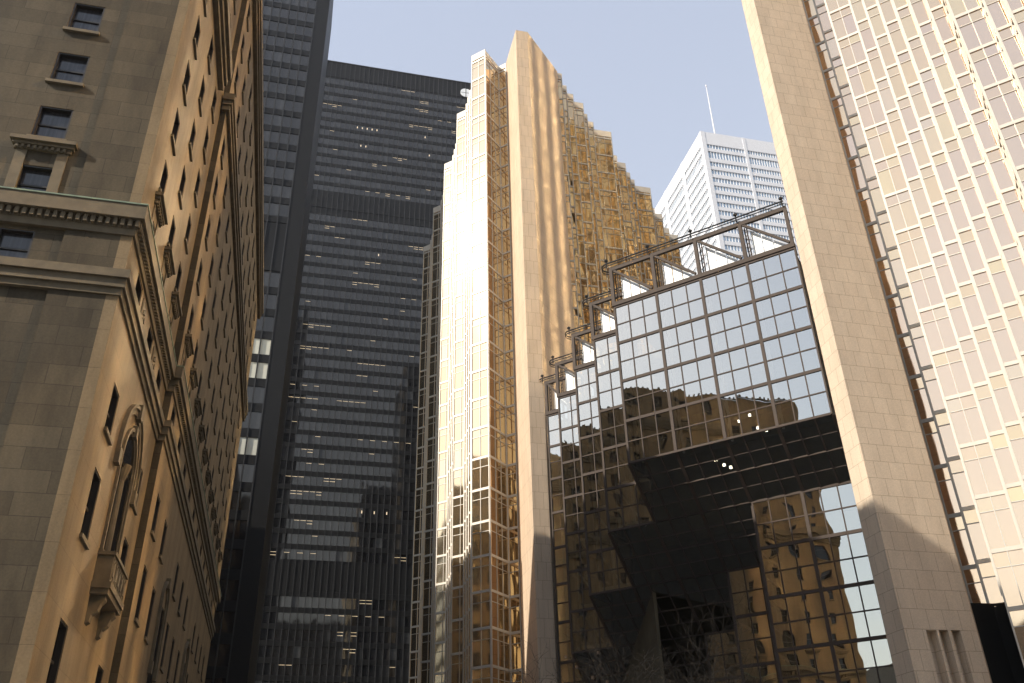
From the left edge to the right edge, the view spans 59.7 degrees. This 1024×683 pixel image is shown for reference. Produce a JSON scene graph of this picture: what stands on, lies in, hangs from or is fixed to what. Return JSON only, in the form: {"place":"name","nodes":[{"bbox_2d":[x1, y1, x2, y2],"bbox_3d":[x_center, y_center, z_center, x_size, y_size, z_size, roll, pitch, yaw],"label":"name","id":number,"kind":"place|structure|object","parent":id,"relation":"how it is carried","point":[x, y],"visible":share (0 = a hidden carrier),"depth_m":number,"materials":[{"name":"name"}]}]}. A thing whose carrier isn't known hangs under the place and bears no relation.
{"place":"outdoors","nodes":[
{"label":"outdoors","id":0,"kind":"place"},
{"bbox_2d":[0,0,263,682],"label":"hotel building","id":1,"kind":"structure","parent":0,"point":[131,225],"depth_m":34.64,"materials":[{"name":"stone"}]},
{"bbox_2d":[0,227,35,257],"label":"window","id":2,"kind":"structure","parent":1,"relation":"in","point":[13,242],"depth_m":30.65,"materials":[{"name":"grey glass"}]},
{"bbox_2d":[16,165,52,190],"bbox_3d":[-17.081,-5.579,31.860,1.161,1.571,0.226,6,-31,-12],"label":"window","id":3,"kind":"structure","parent":1,"relation":"in","point":[31,177],"depth_m":32.10,"materials":[{"name":"grey glass"}]},
{"bbox_2d":[26,106,73,139],"bbox_3d":[-17.127,-8.041,33.221,1.351,1.709,0.376,6,-31,-12],"label":"window","id":4,"kind":"structure","parent":1,"relation":"in","point":[50,122],"depth_m":33.42,"materials":[{"name":"black glass"}]},
{"bbox_2d":[46,619,66,682],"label":"window","id":5,"kind":"structure","parent":1,"relation":"in","point":[51,677],"depth_m":27.41,"materials":[{"name":"black glass"}]},
{"bbox_2d":[45,52,89,87],"bbox_3d":[-17.191,-10.526,34.681,1.351,1.709,0.376,6,-31,-12],"label":"window","id":6,"kind":"structure","parent":1,"relation":"in","point":[69,69],"depth_m":34.83,"materials":[{"name":"black glass"}]},
{"bbox_2d":[62,3,104,35],"bbox_3d":[-17.255,-13.011,36.140,1.351,1.709,0.376,6,-31,-12],"label":"window","id":7,"kind":"structure","parent":1,"relation":"in","point":[84,19],"depth_m":36.30,"materials":[{"name":"grey glass"}]},
{"bbox_2d":[79,469,99,549],"bbox_3d":[-13.910,5.452,29.267,0.353,2.400,1.382,6,-31,-12],"label":"window","id":8,"kind":"structure","parent":1,"relation":"in","point":[83,535],"depth_m":29.71,"materials":[{"name":"black glass"}]},
{"bbox_2d":[95,666,102,682],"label":"window","id":9,"kind":"structure","parent":1,"relation":"in","point":[99,673],"depth_m":33.81,"materials":[{"name":"black glass"}]},
{"bbox_2d":[103,384,118,445],"bbox_3d":[-13.977,2.488,30.964,0.353,1.862,1.305,6,-31,-12],"label":"window","id":10,"kind":"structure","parent":1,"relation":"in","point":[114,399],"depth_m":31.38,"materials":[{"name":"black glass"}]},
{"bbox_2d":[111,461,128,550],"bbox_3d":[-14.951,6.537,33.291,0.227,3.912,2.604,6,-31,-12],"label":"window","id":11,"kind":"structure","parent":1,"relation":"in","point":[123,497],"depth_m":34.58,"materials":[{"name":"black glass"}]},
{"bbox_2d":[120,538,127,564],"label":"window","id":12,"kind":"structure","parent":1,"relation":"in","point":[125,546],"depth_m":36.22,"materials":[{"name":"black glass"}]},
{"bbox_2d":[132,470,141,515],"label":"window","id":13,"kind":"structure","parent":1,"relation":"in","point":[135,511],"depth_m":37.26,"materials":[{"name":"black glass"}]},
{"bbox_2d":[135,274,141,302],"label":"window","id":14,"kind":"structure","parent":1,"relation":"in","point":[138,288],"depth_m":33.89,"materials":[{"name":"black glass"}]},
{"bbox_2d":[134,565,146,627],"bbox_3d":[-16.172,11.009,38.670,0.353,2.438,1.267,6,-31,-12],"label":"window","id":15,"kind":"structure","parent":1,"relation":"in","point":[136,621],"depth_m":39.06,"materials":[{"name":"black glass"}]},
{"bbox_2d":[144,588,154,644],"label":"window","id":16,"kind":"structure","parent":1,"relation":"in","point":[146,640],"depth_m":42.04,"materials":[{"name":"black glass"}]},
{"bbox_2d":[147,327,152,351],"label":"window","id":17,"kind":"structure","parent":1,"relation":"in","point":[149,338],"depth_m":37.06,"materials":[{"name":"black glass"}]},
{"bbox_2d":[146,608,162,682],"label":"window","id":18,"kind":"structure","parent":1,"relation":"in","point":[149,677],"depth_m":45.14,"materials":[{"name":"black glass"}]},
{"bbox_2d":[150,496,159,541],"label":"window","id":19,"kind":"structure","parent":1,"relation":"in","point":[158,501],"depth_m":40.86,"materials":[{"name":"black glass"}]},
{"bbox_2d":[156,369,160,391],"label":"window","id":20,"kind":"structure","parent":1,"relation":"in","point":[158,380],"depth_m":40.09,"materials":[{"name":"black glass"}]},
{"bbox_2d":[158,162,166,191],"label":"window","id":21,"kind":"structure","parent":1,"relation":"in","point":[164,175],"depth_m":36.64,"materials":[{"name":"black glass"}]},
{"bbox_2d":[158,521,166,564],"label":"window","id":22,"kind":"structure","parent":1,"relation":"in","point":[165,526],"depth_m":43.84,"materials":[{"name":"black glass"}]},
{"bbox_2d":[159,623,168,673],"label":"window","id":23,"kind":"structure","parent":1,"relation":"in","point":[161,669],"depth_m":48.02,"materials":[{"name":"black glass"}]},
{"bbox_2d":[166,638,173,682],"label":"window","id":24,"kind":"structure","parent":1,"relation":"in","point":[167,681],"depth_m":51.05,"materials":[{"name":"black glass"}]},
{"bbox_2d":[167,218,174,245],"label":"window","id":25,"kind":"structure","parent":1,"relation":"in","point":[172,230],"depth_m":39.68,"materials":[{"name":"black glass"}]},
{"bbox_2d":[171,405,174,422],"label":"window","id":26,"kind":"structure","parent":1,"relation":"in","point":[173,411],"depth_m":43.14,"materials":[{"name":"black glass"}]},
{"bbox_2d":[171,111,178,155],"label":"window","id":27,"kind":"structure","parent":1,"relation":"in","point":[176,123],"depth_m":37.97,"materials":[{"name":"black glass"}]},
{"bbox_2d":[172,563,178,601],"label":"window","id":28,"kind":"structure","parent":1,"relation":"in","point":[173,596],"depth_m":49.80,"materials":[{"name":"black glass"}]},
{"bbox_2d":[173,651,178,682],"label":"window","id":29,"kind":"structure","parent":1,"relation":"in","point":[178,651],"depth_m":54.20,"materials":[{"name":"black glass"}]},
{"bbox_2d":[174,264,180,291],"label":"window","id":30,"kind":"structure","parent":1,"relation":"in","point":[179,270],"depth_m":42.60,"materials":[{"name":"black glass"}]},
{"bbox_2d":[178,436,180,451],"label":"window","id":31,"kind":"structure","parent":1,"relation":"in","point":[179,442],"depth_m":46.14,"materials":[{"name":"black glass"}]},
{"bbox_2d":[177,581,183,616],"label":"window","id":32,"kind":"structure","parent":1,"relation":"in","point":[178,611],"depth_m":52.77,"materials":[{"name":"black glass"}]},
{"bbox_2d":[178,169,185,209],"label":"window","id":33,"kind":"structure","parent":1,"relation":"in","point":[180,191],"depth_m":41.02,"materials":[{"name":"black glass"}]},
{"bbox_2d":[182,598,187,630],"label":"window","id":34,"kind":"structure","parent":1,"relation":"in","point":[183,625],"depth_m":55.82,"materials":[{"name":"black glass"}]},
{"bbox_2d":[182,63,189,105],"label":"window","id":35,"kind":"structure","parent":1,"relation":"in","point":[187,75],"depth_m":39.40,"materials":[{"name":"black glass"}]},
{"bbox_2d":[184,215,190,254],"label":"window","id":36,"kind":"structure","parent":1,"relation":"in","point":[189,223],"depth_m":43.97,"materials":[{"name":"black glass"}]},
{"bbox_2d":[187,307,192,333],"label":"window","id":37,"kind":"structure","parent":1,"relation":"in","point":[191,315],"depth_m":45.73,"materials":[{"name":"black glass"}]},
{"bbox_2d":[188,122,194,161],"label":"window","id":38,"kind":"structure","parent":1,"relation":"in","point":[192,136],"depth_m":42.48,"materials":[{"name":"black glass"}]},
{"bbox_2d":[190,625,195,653],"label":"window","id":39,"kind":"structure","parent":1,"relation":"in","point":[191,650],"depth_m":61.79,"materials":[{"name":"black glass"}]},
{"bbox_2d":[192,342,197,367],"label":"window","id":40,"kind":"structure","parent":1,"relation":"in","point":[195,354],"depth_m":48.72,"materials":[{"name":"black glass"}]},
{"bbox_2d":[193,17,199,59],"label":"window","id":41,"kind":"structure","parent":1,"relation":"in","point":[196,36],"depth_m":40.77,"materials":[{"name":"black glass"}]},
{"bbox_2d":[194,170,199,207],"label":"window","id":42,"kind":"structure","parent":1,"relation":"in","point":[198,178],"depth_m":45.44,"materials":[{"name":"black glass"}]},
{"bbox_2d":[196,262,201,295],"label":"window","id":43,"kind":"structure","parent":1,"relation":"in","point":[200,268],"depth_m":47.12,"materials":[{"name":"black glass"}]},
{"bbox_2d":[196,374,201,397],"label":"window","id":44,"kind":"structure","parent":1,"relation":"in","point":[197,395],"depth_m":51.72,"materials":[{"name":"black glass"}]},
{"bbox_2d":[198,79,203,116],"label":"window","id":45,"kind":"structure","parent":1,"relation":"in","point":[201,94],"depth_m":43.85,"materials":[{"name":"black glass"}]},
{"bbox_2d":[200,399,204,424],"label":"window","id":46,"kind":"structure","parent":1,"relation":"in","point":[201,422],"depth_m":54.62,"materials":[{"name":"black glass"}]},
{"bbox_2d":[200,298,205,330],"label":"window","id":47,"kind":"structure","parent":1,"relation":"in","point":[202,325],"depth_m":50.08,"materials":[{"name":"black glass"}]},
{"bbox_2d":[203,0,206,16],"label":"window","id":48,"kind":"structure","parent":1,"relation":"in","point":[204,1],"depth_m":41.70,"materials":[{"name":"beige glass"}]},
{"bbox_2d":[203,129,207,164],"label":"window","id":49,"kind":"structure","parent":1,"relation":"in","point":[206,137],"depth_m":46.84,"materials":[{"name":"black glass"}]},
{"bbox_2d":[204,425,207,448],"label":"window","id":50,"kind":"structure","parent":1,"relation":"in","point":[207,425],"depth_m":57.65,"materials":[{"name":"black glass"}]},
{"bbox_2d":[204,329,208,360],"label":"window","id":51,"kind":"structure","parent":1,"relation":"in","point":[205,351],"depth_m":53.05,"materials":[{"name":"black glass"}]},
{"bbox_2d":[205,219,209,251],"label":"window","id":52,"kind":"structure","parent":1,"relation":"in","point":[208,226],"depth_m":48.58,"materials":[{"name":"black glass"}]},
{"bbox_2d":[207,38,212,74],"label":"window","id":53,"kind":"structure","parent":1,"relation":"in","point":[209,55],"depth_m":45.22,"materials":[{"name":"black glass"}]},
{"bbox_2d":[208,358,211,388],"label":"window","id":54,"kind":"structure","parent":1,"relation":"in","point":[209,385],"depth_m":56.00,"materials":[{"name":"black glass"}]},
{"bbox_2d":[208,254,212,287],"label":"window","id":55,"kind":"structure","parent":1,"relation":"in","point":[209,276],"depth_m":51.38,"materials":[{"name":"black glass"}]},
{"bbox_2d":[211,385,214,412],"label":"window","id":56,"kind":"structure","parent":1,"relation":"in","point":[212,411],"depth_m":59.03,"materials":[{"name":"black glass"}]},
{"bbox_2d":[211,89,215,123],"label":"window","id":57,"kind":"structure","parent":1,"relation":"in","point":[214,98],"depth_m":48.18,"materials":[{"name":"black glass"}]},
{"bbox_2d":[212,288,215,319],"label":"window","id":58,"kind":"structure","parent":1,"relation":"in","point":[213,317],"depth_m":54.50,"materials":[{"name":"black glass"}]},
{"bbox_2d":[213,177,217,209],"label":"window","id":59,"kind":"structure","parent":1,"relation":"in","point":[216,184],"depth_m":49.89,"materials":[{"name":"black glass"}]},
{"bbox_2d":[215,322,218,348],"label":"window","id":60,"kind":"structure","parent":1,"relation":"in","point":[218,322],"depth_m":57.51,"materials":[{"name":"black glass"}]},
{"bbox_2d":[216,216,219,246],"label":"window","id":61,"kind":"structure","parent":1,"relation":"in","point":[217,241],"depth_m":52.77,"materials":[{"name":"black glass"}]},
{"bbox_2d":[217,347,220,374],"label":"window","id":62,"kind":"structure","parent":1,"relation":"in","point":[220,347],"depth_m":60.37,"materials":[{"name":"black glass"}]},
{"bbox_2d":[219,253,222,280],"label":"window","id":63,"kind":"structure","parent":1,"relation":"in","point":[222,253],"depth_m":56.00,"materials":[{"name":"black glass"}]},
{"bbox_2d":[220,140,224,169],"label":"window","id":64,"kind":"structure","parent":1,"relation":"in","point":[223,146],"depth_m":51.15,"materials":[{"name":"black glass"}]},
{"bbox_2d":[221,282,224,310],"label":"window","id":65,"kind":"structure","parent":1,"relation":"in","point":[222,306],"depth_m":58.77,"materials":[{"name":"black glass"}]},
{"bbox_2d":[223,177,226,208],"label":"window","id":66,"kind":"structure","parent":1,"relation":"in","point":[225,188],"depth_m":54.25,"materials":[{"name":"black glass"}]},
{"bbox_2d":[225,214,228,243],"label":"window","id":67,"kind":"structure","parent":1,"relation":"in","point":[226,230],"depth_m":57.21,"materials":[{"name":"black glass"}]},
{"bbox_2d":[227,246,230,274],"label":"window","id":68,"kind":"structure","parent":1,"relation":"in","point":[230,246],"depth_m":60.31,"materials":[{"name":"black glass"}]},
{"bbox_2d":[233,0,235,14],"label":"window","id":69,"kind":"structure","parent":1,"relation":"in","point":[234,1],"depth_m":51.91,"materials":[{"name":"black glass"}]},
{"bbox_2d":[234,66,237,96],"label":"window","id":70,"kind":"structure","parent":1,"relation":"in","point":[235,82],"depth_m":54.05,"materials":[{"name":"black glass"}]},
{"bbox_2d":[237,111,238,137],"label":"window","id":71,"kind":"structure","parent":1,"relation":"in","point":[238,111],"depth_m":57.43,"materials":[{"name":"black glass"}]},
{"bbox_2d":[238,146,240,173],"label":"window","id":72,"kind":"structure","parent":1,"relation":"in","point":[240,146],"depth_m":60.39,"materials":[{"name":"black glass"}]},
{"bbox_2d":[241,34,243,63],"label":"window","id":73,"kind":"structure","parent":1,"relation":"in","point":[242,45],"depth_m":55.40,"materials":[{"name":"black glass"}]},
{"bbox_2d":[242,78,244,104],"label":"window","id":74,"kind":"structure","parent":1,"relation":"in","point":[244,78],"depth_m":58.32,"materials":[{"name":"black glass"}]},
{"bbox_2d":[247,3,249,31],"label":"window","id":75,"kind":"structure","parent":1,"relation":"in","point":[248,13],"depth_m":56.87,"materials":[{"name":"black glass"}]},
{"bbox_2d":[248,47,250,73],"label":"window","id":76,"kind":"structure","parent":1,"relation":"in","point":[250,47],"depth_m":59.98,"materials":[{"name":"black glass"}]},
{"bbox_2d":[205,0,333,682],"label":"black office tower","id":77,"kind":"structure","parent":0,"point":[296,37],"depth_m":141.44,"materials":[{"name":"paint"}]},
{"bbox_2d":[205,678,212,682],"label":"window pane","id":78,"kind":"structure","parent":77,"relation":"in","point":[207,680],"depth_m":110.57,"materials":[{"name":"black glass"}]},
{"bbox_2d":[207,644,216,665],"label":"window pane","id":79,"kind":"structure","parent":77,"relation":"in","point":[213,647],"depth_m":112.11,"materials":[{"name":"black glass"}]},
{"bbox_2d":[214,611,221,632],"label":"window pane","id":80,"kind":"structure","parent":77,"relation":"in","point":[217,617],"depth_m":114.29,"materials":[{"name":"black glass"}]},
{"bbox_2d":[214,678,225,682],"label":"window pane","id":81,"kind":"structure","parent":77,"relation":"in","point":[216,680],"depth_m":110.87,"materials":[{"name":"black glass"}]},
{"bbox_2d":[219,580,225,599],"label":"window pane","id":82,"kind":"structure","parent":77,"relation":"in","point":[222,582],"depth_m":116.43,"materials":[{"name":"black glass"}]},
{"bbox_2d":[216,644,230,665],"label":"window pane","id":83,"kind":"structure","parent":77,"relation":"in","point":[224,649],"depth_m":112.41,"materials":[{"name":"black glass"}]},
{"bbox_2d":[221,611,234,632],"label":"window pane","id":84,"kind":"structure","parent":77,"relation":"in","point":[228,617],"depth_m":114.46,"materials":[{"name":"black glass"}]},
{"bbox_2d":[225,580,238,600],"label":"window pane","id":85,"kind":"structure","parent":77,"relation":"in","point":[232,586],"depth_m":116.51,"materials":[{"name":"black glass"}]},
{"bbox_2d":[221,0,315,569],"label":"window pane","id":86,"kind":"structure","parent":77,"relation":"in","point":[244,500],"depth_m":152.60,"materials":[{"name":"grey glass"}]},
{"bbox_2d":[255,60,470,682],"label":"black office tower","id":87,"kind":"structure","parent":0,"point":[337,601],"depth_m":237.55,"materials":[{"name":"paint"}]},
{"bbox_2d":[256,663,262,674],"label":"window pane","id":88,"kind":"structure","parent":87,"relation":"in","point":[259,670],"depth_m":198.34,"materials":[{"name":"black glass"}]},
{"bbox_2d":[258,646,264,656],"label":"window pane","id":89,"kind":"structure","parent":87,"relation":"in","point":[261,652],"depth_m":200.24,"materials":[{"name":"black glass"}]},
{"bbox_2d":[263,663,270,674],"label":"window pane","id":90,"kind":"structure","parent":87,"relation":"in","point":[266,671],"depth_m":198.68,"materials":[{"name":"black glass"}]},
{"bbox_2d":[265,646,271,656],"label":"window pane","id":91,"kind":"structure","parent":87,"relation":"in","point":[268,653],"depth_m":200.58,"materials":[{"name":"black glass"}]},
{"bbox_2d":[270,663,277,674],"label":"window pane","id":92,"kind":"structure","parent":87,"relation":"in","point":[273,665],"depth_m":199.02,"materials":[{"name":"black glass"}]},
{"bbox_2d":[272,646,279,656],"label":"window pane","id":93,"kind":"structure","parent":87,"relation":"in","point":[275,648],"depth_m":200.93,"materials":[{"name":"black glass"}]},
{"bbox_2d":[277,663,284,674],"label":"window pane","id":94,"kind":"structure","parent":87,"relation":"in","point":[280,666],"depth_m":199.31,"materials":[{"name":"black glass"}]},
{"bbox_2d":[285,664,291,674],"label":"window pane","id":95,"kind":"structure","parent":87,"relation":"in","point":[288,667],"depth_m":199.65,"materials":[{"name":"black glass"}]},
{"bbox_2d":[292,664,298,674],"label":"window pane","id":96,"kind":"structure","parent":87,"relation":"in","point":[295,667],"depth_m":200.00,"materials":[{"name":"black glass"}]},
{"bbox_2d":[299,664,305,674],"label":"window pane","id":97,"kind":"structure","parent":87,"relation":"in","point":[302,668],"depth_m":200.34,"materials":[{"name":"black glass"}]},
{"bbox_2d":[306,664,312,675],"label":"window pane","id":98,"kind":"structure","parent":87,"relation":"in","point":[309,669],"depth_m":200.63,"materials":[{"name":"black glass"}]},
{"bbox_2d":[460,89,468,96],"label":"round sign","id":99,"kind":"object","parent":87,"relation":"attached to","point":[465,93],"visible":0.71,"depth_m":302.17,"materials":[{"name":"white"}]},
{"bbox_2d":[408,30,688,682],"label":"gold glass tower","id":100,"kind":"structure","parent":0,"point":[544,210],"depth_m":123.77,"materials":[{"name":"pale aluminium"},{"name":"gold reflective glass"},{"name":"pale stone"}]},
{"bbox_2d":[328,0,773,208],"label":"sky","id":101,"kind":"structure","parent":0,"point":[640,71],"materials":[{"name":"blue"}]},
{"bbox_2d":[655,85,800,275],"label":"white office tower","id":102,"kind":"structure","parent":0,"point":[717,178],"depth_m":372.31,"materials":[{"name":"concrete"}]},
{"label":"ground","id":103,"kind":"structure","parent":0,"visible":0},
{"bbox_2d":[497,588,778,682],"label":"bare tree","id":104,"kind":"object","parent":103,"relation":"on","point":[648,681],"visible":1,"depth_m":26.97,"materials":[{"name":"brown plant"}]},
{"bbox_2d":[539,197,1003,682],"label":"glass atrium","id":105,"kind":"object","parent":103,"relation":"on","point":[695,446],"visible":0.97,"depth_m":76.22,"materials":[{"name":"black glass"}]},
{"bbox_2d":[741,0,1023,682],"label":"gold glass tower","id":106,"kind":"structure","parent":103,"relation":"on","point":[897,128],"depth_m":69.09,"materials":[{"name":"stone"}]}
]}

